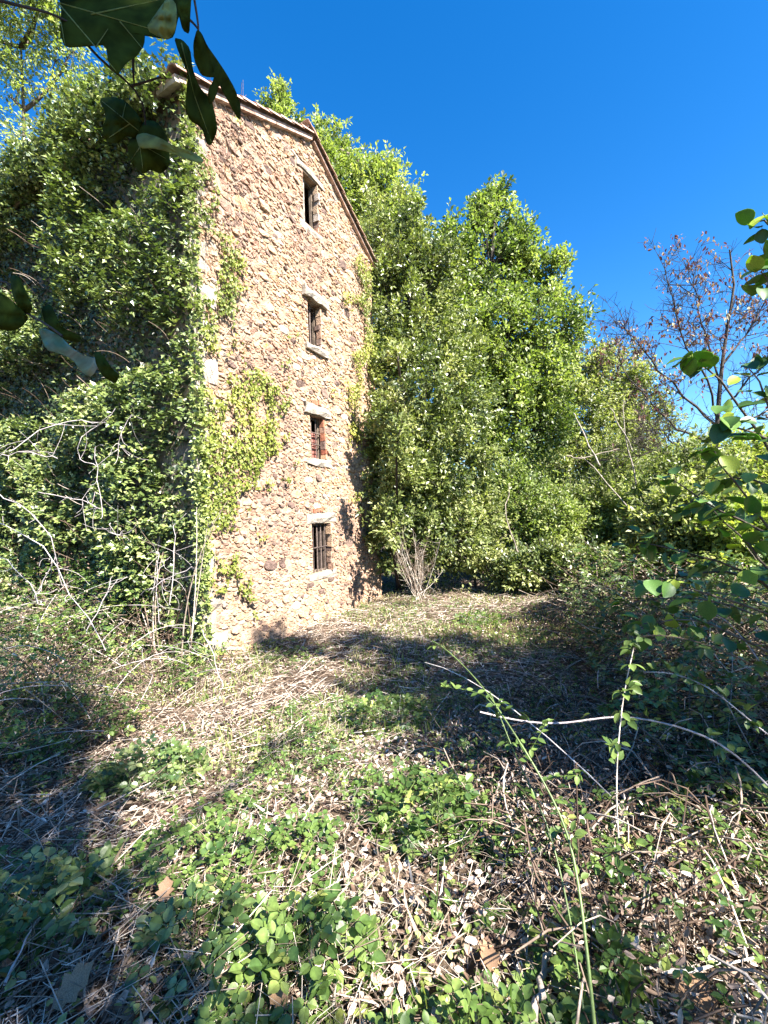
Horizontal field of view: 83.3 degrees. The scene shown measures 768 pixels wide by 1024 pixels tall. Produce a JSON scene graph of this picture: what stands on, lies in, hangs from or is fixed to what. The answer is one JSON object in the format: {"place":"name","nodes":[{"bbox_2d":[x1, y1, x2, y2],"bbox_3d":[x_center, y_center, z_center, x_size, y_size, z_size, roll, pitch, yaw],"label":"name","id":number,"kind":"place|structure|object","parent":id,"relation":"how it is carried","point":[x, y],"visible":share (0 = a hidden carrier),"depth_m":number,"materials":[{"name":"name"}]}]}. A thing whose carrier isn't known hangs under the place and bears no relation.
{"place":"outdoors","nodes":[
{"label":"outdoors","id":0,"kind":"place"},
{"bbox_2d":[0,532,767,1023],"bbox_3d":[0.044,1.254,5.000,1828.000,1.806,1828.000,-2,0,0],"label":"ground","id":1,"kind":"structure","parent":0,"point":[512,890],"depth_m":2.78,"materials":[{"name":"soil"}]},
{"bbox_2d":[3,915,38,985],"bbox_3d":[-1.252,1.492,1.519,0.012,0.039,0.367,-2,0,-22],"label":"fallen stick","id":2,"kind":"object","parent":1,"relation":"on","point":[7,977],"visible":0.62,"depth_m":1.44,"materials":[{"name":"wood"}]},
{"bbox_2d":[0,798,53,829],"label":"fallen stick","id":3,"kind":"object","parent":1,"relation":"on","point":[24,815],"visible":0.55,"depth_m":2.55,"materials":[{"name":"wood"}]},
{"bbox_2d":[0,672,90,719],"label":"bramble clump","id":4,"kind":"object","parent":1,"relation":"on","point":[35,689],"visible":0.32,"depth_m":4.46,"materials":[{"name":"green plant"}]},
{"bbox_2d":[0,0,105,167],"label":"willow tree","id":5,"kind":"object","parent":1,"relation":"on","point":[28,38],"visible":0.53,"depth_m":12.32,"materials":[{"name":"green plant"}]},
{"bbox_2d":[0,844,122,1006],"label":"bramble clump","id":6,"kind":"object","parent":1,"relation":"on","point":[24,887],"visible":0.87,"depth_m":1.61,"materials":[{"name":"green plant"}]},
{"bbox_2d":[41,961,93,1018],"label":"dead leaf","id":7,"kind":"object","parent":1,"relation":"on","point":[68,991],"visible":0.95,"depth_m":1.36,"materials":[{"name":"plant"}]},
{"bbox_2d":[0,652,164,805],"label":"bramble thicket","id":8,"kind":"object","parent":1,"relation":"on","point":[14,732],"visible":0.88,"depth_m":3.26,"materials":[{"name":"plant"}]},
{"bbox_2d":[92,800,111,812],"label":"dead leaf","id":9,"kind":"object","parent":1,"relation":"on","point":[99,805],"visible":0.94,"depth_m":2.51,"materials":[{"name":"plant"}]},
{"bbox_2d":[0,543,253,760],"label":"bramble thicket","id":10,"kind":"object","parent":1,"relation":"on","point":[113,731],"visible":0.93,"depth_m":4.91,"materials":[{"name":"plant"}]},
{"bbox_2d":[74,733,212,810],"bbox_3d":[-1.647,1.812,3.017,0.867,0.419,0.877,-2,0,0],"label":"bramble clump","id":11,"kind":"object","parent":1,"relation":"on","point":[175,751],"visible":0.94,"depth_m":2.94,"materials":[{"name":"green plant"}]},
{"bbox_2d":[155,876,173,901],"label":"dead leaf","id":12,"kind":"object","parent":1,"relation":"on","point":[165,884],"visible":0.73,"depth_m":1.74,"materials":[{"name":"brown plant"}]},
{"bbox_2d":[0,62,382,667],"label":"stone tower","id":13,"kind":"structure","parent":1,"relation":"on","point":[309,560],"depth_m":7.54,"materials":[{"name":"brown stone"}]},
{"bbox_2d":[0,37,227,671],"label":"ivy","id":14,"kind":"object","parent":13,"relation":"attached to","point":[66,129],"visible":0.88,"depth_m":6.47,"materials":[{"name":"green plant"}]},
{"bbox_2d":[0,407,222,692],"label":"dead vine","id":15,"kind":"object","parent":14,"relation":"hanging from","point":[94,530],"visible":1,"depth_m":4.75,"materials":[{"name":"plant"}]},
{"bbox_2d":[185,79,301,657],"bbox_3d":[-2.059,-2.413,6.986,0.224,9.057,2.342,-2,0,28],"label":"ivy","id":16,"kind":"object","parent":13,"relation":"attached to","point":[223,408],"visible":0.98,"depth_m":6.47,"materials":[{"name":"green plant"}]},
{"bbox_2d":[295,155,324,243],"bbox_3d":[-1.502,-6.105,8.556,0.248,1.281,0.897,-2,0,29],"label":"window","id":17,"kind":"structure","parent":13,"relation":"in","point":[314,216],"depth_m":8.69,"materials":[{"name":"beige stone"}]},
{"bbox_2d":[301,284,329,358],"bbox_3d":[-1.397,-3.707,8.526,0.311,1.206,0.761,-2,0,29],"label":"window","id":18,"kind":"structure","parent":13,"relation":"in","point":[316,299],"depth_m":8.62,"materials":[{"name":"beige stone"}]},
{"bbox_2d":[303,401,331,467],"bbox_3d":[-1.351,-1.487,8.501,0.280,1.203,0.825,-2,0,29],"label":"window","id":19,"kind":"structure","parent":13,"relation":"in","point":[309,407],"depth_m":8.60,"materials":[{"name":"beige stone"}]},
{"bbox_2d":[306,512,337,580],"bbox_3d":[-1.269,0.669,8.540,0.252,1.327,0.947,-2,0,29],"label":"window","id":20,"kind":"structure","parent":13,"relation":"in","point":[321,548],"depth_m":8.66,"materials":[{"name":"beige stone"}]},
{"bbox_2d":[330,254,382,523],"bbox_3d":[-0.572,-2.476,9.654,0.241,6.960,2.025,-2,0,29],"label":"ivy","id":21,"kind":"object","parent":13,"relation":"attached to","point":[366,357],"visible":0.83,"depth_m":9.87,"materials":[{"name":"green plant"}]},
{"bbox_2d":[124,874,259,1023],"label":"bramble clump","id":22,"kind":"object","parent":1,"relation":"on","point":[225,942],"visible":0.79,"depth_m":1.50,"materials":[{"name":"green plant"}]},
{"bbox_2d":[253,67,305,122],"bbox_3d":[-4.234,-8.471,18.978,2.688,21.475,2.706,-2,0,-38],"label":"poplar tree","id":23,"kind":"object","parent":1,"relation":"on","point":[279,88],"visible":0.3,"depth_m":18.50,"materials":[{"name":"green plant"}]},
{"bbox_2d":[269,988,289,1008],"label":"dead leaf","id":24,"kind":"object","parent":1,"relation":"on","point":[279,996],"visible":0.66,"depth_m":1.31,"materials":[{"name":"beige plant"}]},
{"bbox_2d":[223,883,388,1023],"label":"bramble clump","id":25,"kind":"object","parent":1,"relation":"on","point":[272,921],"visible":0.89,"depth_m":1.43,"materials":[{"name":"green plant"}]},
{"bbox_2d":[306,103,435,329],"bbox_3d":[-0.272,-6.012,15.464,5.007,16.407,4.404,-2,0,32],"label":"oak tree","id":26,"kind":"object","parent":1,"relation":"on","point":[349,167],"visible":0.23,"depth_m":14.33,"materials":[{"name":"green plant"}]},
{"bbox_2d":[0,709,761,1023],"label":"dry blades","id":27,"kind":"object","parent":1,"relation":"on","point":[403,947],"visible":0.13,"depth_m":1.71,"materials":[{"name":"plant"}]},
{"bbox_2d":[0,708,767,1023],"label":"straw","id":28,"kind":"object","parent":1,"relation":"on","point":[385,905],"visible":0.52,"depth_m":1.73,"materials":[{"name":"beige plant"}]},
{"bbox_2d":[0,596,767,939],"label":"bramble cover","id":29,"kind":"object","parent":1,"relation":"on","point":[257,770],"visible":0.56,"depth_m":4.00,"materials":[{"name":"green plant"}]},
{"bbox_2d":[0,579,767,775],"bbox_3d":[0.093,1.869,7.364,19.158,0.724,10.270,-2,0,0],"label":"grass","id":30,"kind":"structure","parent":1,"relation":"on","point":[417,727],"depth_m":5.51,"materials":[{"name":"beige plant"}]},
{"bbox_2d":[0,689,767,1023],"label":"weeds","id":31,"kind":"object","parent":1,"relation":"on","point":[424,975],"visible":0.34,"depth_m":1.61,"materials":[{"name":"green plant"}]},
{"bbox_2d":[0,575,767,1023],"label":"straw","id":32,"kind":"object","parent":1,"relation":"on","point":[184,819],"visible":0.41,"depth_m":3.09,"materials":[{"name":"beige plant"}]},
{"bbox_2d":[0,756,767,1023],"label":"bramble cover","id":33,"kind":"object","parent":1,"relation":"on","point":[486,1010],"visible":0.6,"depth_m":1.84,"materials":[{"name":"green plant"}]},
{"bbox_2d":[329,689,440,741],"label":"bramble clump","id":34,"kind":"object","parent":1,"relation":"on","point":[408,698],"visible":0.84,"depth_m":4.12,"materials":[{"name":"green plant"}]},
{"bbox_2d":[390,526,442,603],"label":"dry broom shrub","id":35,"kind":"object","parent":1,"relation":"on","point":[419,583],"visible":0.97,"depth_m":9.30,"materials":[{"name":"plant"}]},
{"bbox_2d":[363,764,494,868],"bbox_3d":[0.241,1.575,2.335,0.709,0.374,0.741,-2,0,0],"label":"bramble clump","id":36,"kind":"object","parent":1,"relation":"on","point":[460,796],"visible":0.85,"depth_m":2.22,"materials":[{"name":"green plant"}]},
{"bbox_2d":[355,173,515,592],"bbox_3d":[0.865,-3.542,11.203,5.561,11.312,4.703,-2,0,-38],"label":"evergreen tree","id":37,"kind":"object","parent":1,"relation":"on","point":[408,433],"visible":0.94,"depth_m":10.48,"materials":[{"name":"green plant"}]},
{"bbox_2d":[420,749,452,936],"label":"bramble shoot","id":38,"kind":"object","parent":1,"relation":"on","point":[432,812],"visible":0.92,"depth_m":1.64,"materials":[{"name":"green plant"}]},
{"bbox_2d":[433,470,518,594],"bbox_3d":[2.297,0.506,11.497,2.533,3.295,2.485,-2,0,-29],"label":"shrub","id":39,"kind":"object","parent":1,"relation":"on","point":[494,501],"visible":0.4,"depth_m":10.98,"materials":[{"name":"green plant"}]},
{"bbox_2d":[453,609,509,631],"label":"bramble clump","id":40,"kind":"object","parent":1,"relation":"on","point":[490,615],"visible":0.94,"depth_m":8.03,"materials":[{"name":"green plant"}]},
{"bbox_2d":[438,459,529,553],"bbox_3d":[3.588,0.403,19.866,7.268,7.315,5.826,-2,0,0],"label":"tree","id":41,"kind":"object","parent":1,"relation":"on","point":[496,529],"depth_m":18.98,"materials":[{"name":"green plant"}]},
{"bbox_2d":[475,945,500,971],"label":"dead leaf","id":42,"kind":"object","parent":1,"relation":"on","point":[491,956],"visible":0.98,"depth_m":1.43,"materials":[{"name":"brown plant"}]},
{"bbox_2d":[471,799,504,858],"bbox_3d":[0.489,1.551,2.137,0.047,0.114,0.524,-2,0,-4],"label":"fallen stick","id":43,"kind":"object","parent":1,"relation":"on","point":[492,842],"visible":0.76,"depth_m":2.01,"materials":[{"name":"grey wood"}]},
{"bbox_2d":[478,939,500,971],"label":"dead leaf","id":44,"kind":"object","parent":1,"relation":"on","point":[482,948],"visible":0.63,"depth_m":1.48,"materials":[{"name":"brown plant"}]},
{"bbox_2d":[398,170,606,570],"bbox_3d":[3.719,-4.690,14.013,7.241,13.486,4.698,-2,0,0],"label":"oak tree","id":45,"kind":"object","parent":1,"relation":"on","point":[523,366],"visible":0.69,"depth_m":13.37,"materials":[{"name":"green plant"}]},
{"bbox_2d":[486,451,567,552],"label":"shrub","id":46,"kind":"object","parent":1,"relation":"on","point":[521,490],"visible":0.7,"depth_m":11.76,"materials":[{"name":"green plant"}]},
{"bbox_2d":[479,529,579,595],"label":"shrub","id":47,"kind":"object","parent":1,"relation":"on","point":[510,573],"visible":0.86,"depth_m":10.12,"materials":[{"name":"green plant"}]},
{"bbox_2d":[493,434,585,543],"bbox_3d":[7.619,-0.641,22.300,6.891,8.058,6.619,-2,0,0],"label":"tree","id":48,"kind":"object","parent":1,"relation":"on","point":[553,479],"visible":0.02,"depth_m":21.07,"materials":[{"name":"green plant"}]},
{"bbox_2d":[529,949,552,1023],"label":"fallen stick","id":49,"kind":"object","parent":1,"relation":"on","point":[541,995],"visible":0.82,"depth_m":1.30,"materials":[{"name":"wood"}]},
{"bbox_2d":[508,465,610,551],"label":"shrub","id":50,"kind":"object","parent":1,"relation":"on","point":[570,521],"visible":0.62,"depth_m":11.04,"materials":[{"name":"green plant"}]},
{"bbox_2d":[505,399,636,552],"bbox_3d":[4.484,-0.935,10.244,3.294,3.656,0.926,-2,0,0],"label":"fallen bough","id":51,"kind":"object","parent":1,"relation":"on","point":[592,465],"visible":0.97,"depth_m":10.18,"materials":[{"name":"grey wood"}]},
{"bbox_2d":[567,763,596,906],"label":"bramble shoot","id":52,"kind":"object","parent":1,"relation":"on","point":[584,810],"visible":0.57,"depth_m":1.63,"materials":[{"name":"plant"}]},
{"bbox_2d":[546,531,624,595],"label":"shrub","id":53,"kind":"object","parent":1,"relation":"on","point":[581,554],"visible":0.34,"depth_m":9.46,"materials":[{"name":"green plant"}]},
{"bbox_2d":[412,662,767,1023],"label":"bramble thicket","id":54,"kind":"object","parent":1,"relation":"on","point":[748,905],"visible":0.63,"depth_m":1.86,"materials":[{"name":"plant"}]},
{"bbox_2d":[427,637,596,1023],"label":"bramble shoot","id":55,"kind":"object","parent":54,"relation":"on","point":[580,833],"visible":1,"depth_m":1.49,"materials":[{"name":"green plant"}]},
{"bbox_2d":[489,691,583,1007],"bbox_3d":[0.528,1.062,1.508,0.119,0.638,0.611,-2,0,-13],"label":"bramble shoot","id":56,"kind":"object","parent":54,"relation":"on","point":[551,833],"visible":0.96,"depth_m":1.45,"materials":[{"name":"green plant"}]},
{"bbox_2d":[559,821,581,828],"bbox_3d":[0.879,1.470,2.027,0.132,0.048,0.053,-2,0,-12],"label":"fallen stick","id":57,"kind":"object","parent":54,"relation":"on","point":[568,824],"visible":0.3,"depth_m":2.03,"materials":[{"name":"brown wood"}]},
{"bbox_2d":[565,885,706,901],"bbox_3d":[0.926,1.382,1.560,0.526,0.030,0.061,-2,0,3],"label":"fallen stick","id":58,"kind":"object","parent":54,"relation":"on","point":[633,897],"visible":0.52,"depth_m":1.55,"materials":[{"name":"wood"}]},
{"bbox_2d":[628,982,705,1013],"bbox_3d":[0.838,1.449,1.297,0.207,0.017,0.026,-2,0,31],"label":"fallen stick","id":59,"kind":"object","parent":54,"relation":"on","point":[650,991],"visible":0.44,"depth_m":1.30,"materials":[{"name":"wood"}]},
{"bbox_2d":[661,956,753,976],"bbox_3d":[1.001,1.401,1.332,0.312,0.020,0.020,-2,0,-7],"label":"fallen stick","id":60,"kind":"object","parent":54,"relation":"on","point":[701,968],"visible":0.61,"depth_m":1.32,"materials":[{"name":"wood"}]},
{"bbox_2d":[648,671,767,699],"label":"bramble shoot","id":61,"kind":"object","parent":54,"relation":"hanging from","point":[663,693],"visible":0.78,"depth_m":2.56,"materials":[{"name":"plant"}]},
{"bbox_2d":[517,906,668,1023],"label":"bramble clump","id":62,"kind":"object","parent":1,"relation":"on","point":[569,1003],"visible":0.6,"depth_m":1.32,"materials":[{"name":"green plant"}]},
{"bbox_2d":[540,962,562,980],"bbox_3d":[0.537,1.446,1.370,0.130,0.030,0.020,-2,0,-32],"label":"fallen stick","id":63,"kind":"object","parent":62,"relation":"on","point":[543,975],"visible":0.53,"depth_m":1.35,"materials":[{"name":"grey wood"}]},
{"bbox_2d":[551,463,638,550],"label":"shrub","id":64,"kind":"object","parent":1,"relation":"on","point":[600,492],"visible":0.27,"depth_m":12.10,"materials":[{"name":"green plant"}]},
{"bbox_2d":[579,986,616,1010],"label":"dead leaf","id":65,"kind":"object","parent":1,"relation":"on","point":[601,1006],"visible":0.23,"depth_m":1.30,"materials":[{"name":"brown plant"}]},
{"bbox_2d":[527,335,688,547],"bbox_3d":[8.263,-2.455,16.554,6.447,8.694,4.840,-2,0,-32],"label":"hornbeam tree","id":66,"kind":"object","parent":1,"relation":"on","point":[597,416],"visible":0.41,"depth_m":15.89,"materials":[{"name":"green plant"}]},
{"bbox_2d":[571,422,654,491],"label":"shrub","id":67,"kind":"object","parent":1,"relation":"on","point":[612,462],"visible":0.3,"depth_m":13.29,"materials":[{"name":"green plant"}]},
{"bbox_2d":[602,643,644,888],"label":"bramble shoot","id":68,"kind":"object","parent":1,"relation":"on","point":[633,687],"visible":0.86,"depth_m":1.85,"materials":[{"name":"plant"}]},
{"bbox_2d":[591,465,662,548],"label":"shrub","id":69,"kind":"object","parent":1,"relation":"on","point":[615,506],"visible":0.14,"depth_m":11.01,"materials":[{"name":"green plant"}]},
{"bbox_2d":[601,532,668,602],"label":"shrub","id":70,"kind":"object","parent":1,"relation":"on","point":[617,560],"visible":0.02,"depth_m":8.38,"materials":[{"name":"green plant"}]},
{"bbox_2d":[510,537,767,894],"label":"bramble thicket","id":71,"kind":"object","parent":1,"relation":"on","point":[707,699],"visible":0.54,"depth_m":4.09,"materials":[{"name":"plant"}]},
{"bbox_2d":[480,708,767,786],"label":"bramble shoot","id":72,"kind":"object","parent":71,"relation":"on","point":[633,724],"visible":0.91,"depth_m":2.03,"materials":[{"name":"plant"}]},
{"bbox_2d":[596,691,716,747],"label":"bramble shoot","id":73,"kind":"object","parent":71,"relation":"on","point":[616,703],"visible":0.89,"depth_m":2.89,"materials":[{"name":"plant"}]},
{"bbox_2d":[619,622,767,677],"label":"bramble shoot","id":74,"kind":"object","parent":71,"relation":"attached to","point":[761,667],"visible":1,"depth_m":1.99,"materials":[{"name":"plant"}]},
{"bbox_2d":[621,582,767,636],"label":"bramble shoot","id":75,"kind":"object","parent":71,"relation":"on","point":[709,586],"visible":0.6,"depth_m":2.67,"materials":[{"name":"plant"}]},
{"bbox_2d":[632,560,762,587],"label":"bramble shoot","id":76,"kind":"object","parent":71,"relation":"attached to","point":[712,564],"visible":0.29,"depth_m":3.05,"materials":[{"name":"plant"}]},
{"bbox_2d":[632,658,767,734],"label":"bramble shoot","id":77,"kind":"object","parent":71,"relation":"on","point":[724,692],"visible":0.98,"depth_m":1.93,"materials":[{"name":"plant"}]},
{"bbox_2d":[660,766,767,811],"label":"bramble shoot","id":78,"kind":"object","parent":71,"relation":"on","point":[694,771],"visible":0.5,"depth_m":2.17,"materials":[{"name":"plant"}]},
{"bbox_2d":[634,440,695,475],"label":"shrub","id":79,"kind":"object","parent":1,"relation":"on","point":[657,461],"visible":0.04,"depth_m":13.72,"materials":[{"name":"green plant"}]},
{"bbox_2d":[605,467,730,615],"bbox_3d":[4.605,0.549,7.006,2.075,2.463,1.791,-2,0,-43],"label":"shrub","id":80,"kind":"object","parent":1,"relation":"on","point":[654,516],"visible":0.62,"depth_m":6.54,"materials":[{"name":"green plant"}]},
{"bbox_2d":[574,230,767,475],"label":"robinia tree","id":81,"kind":"object","parent":1,"relation":"on","point":[679,322],"visible":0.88,"depth_m":11.10,"materials":[{"name":"brown plant"}]},
{"bbox_2d":[608,208,767,673],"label":"hazel shrub","id":82,"kind":"object","parent":1,"relation":"on","point":[691,363],"visible":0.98,"depth_m":2.01,"materials":[{"name":"green plant"}]},
{"bbox_2d":[612,422,765,528],"bbox_3d":[6.676,-0.063,9.485,2.825,3.996,2.840,-2,0,0],"label":"shrub","id":83,"kind":"object","parent":1,"relation":"on","point":[697,463],"visible":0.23,"depth_m":9.41,"materials":[{"name":"green plant"}]},
{"bbox_2d":[674,967,721,1018],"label":"dead leaf","id":84,"kind":"object","parent":1,"relation":"on","point":[706,1001],"visible":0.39,"depth_m":1.30,"materials":[{"name":"brown plant"}]},
{"bbox_2d":[667,424,741,453],"bbox_3d":[17.219,-1.341,21.865,6.114,6.359,6.150,-2,0,42],"label":"tree","id":85,"kind":"object","parent":1,"relation":"on","point":[704,434],"depth_m":21.91,"materials":[{"name":"green plant"}]},
{"bbox_2d":[660,483,767,623],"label":"shrub","id":86,"kind":"object","parent":1,"relation":"on","point":[719,541],"visible":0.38,"depth_m":5.90,"materials":[{"name":"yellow plant"}]},
{"bbox_2d":[694,414,767,502],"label":"shrub","id":87,"kind":"object","parent":1,"relation":"on","point":[762,469],"visible":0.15,"depth_m":10.01,"materials":[{"name":"green plant"}]},
{"bbox_2d":[0,0,767,479],"label":"sky","id":88,"kind":"structure","parent":0,"point":[617,122],"materials":[{"name":"blue"}]},
{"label":"oak tree","id":89,"kind":"object","parent":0,"visible":0},
{"bbox_2d":[0,275,118,382],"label":"overhanging branch","id":90,"kind":"object","parent":89,"relation":"attached to","point":[13,316],"visible":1,"depth_m":0.81,"materials":[{"name":"green plant"}]},
{"bbox_2d":[0,0,240,172],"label":"overhanging branch","id":91,"kind":"object","parent":89,"relation":"attached to","point":[119,30],"visible":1,"depth_m":0.66,"materials":[{"name":"green plant"}]}
]}

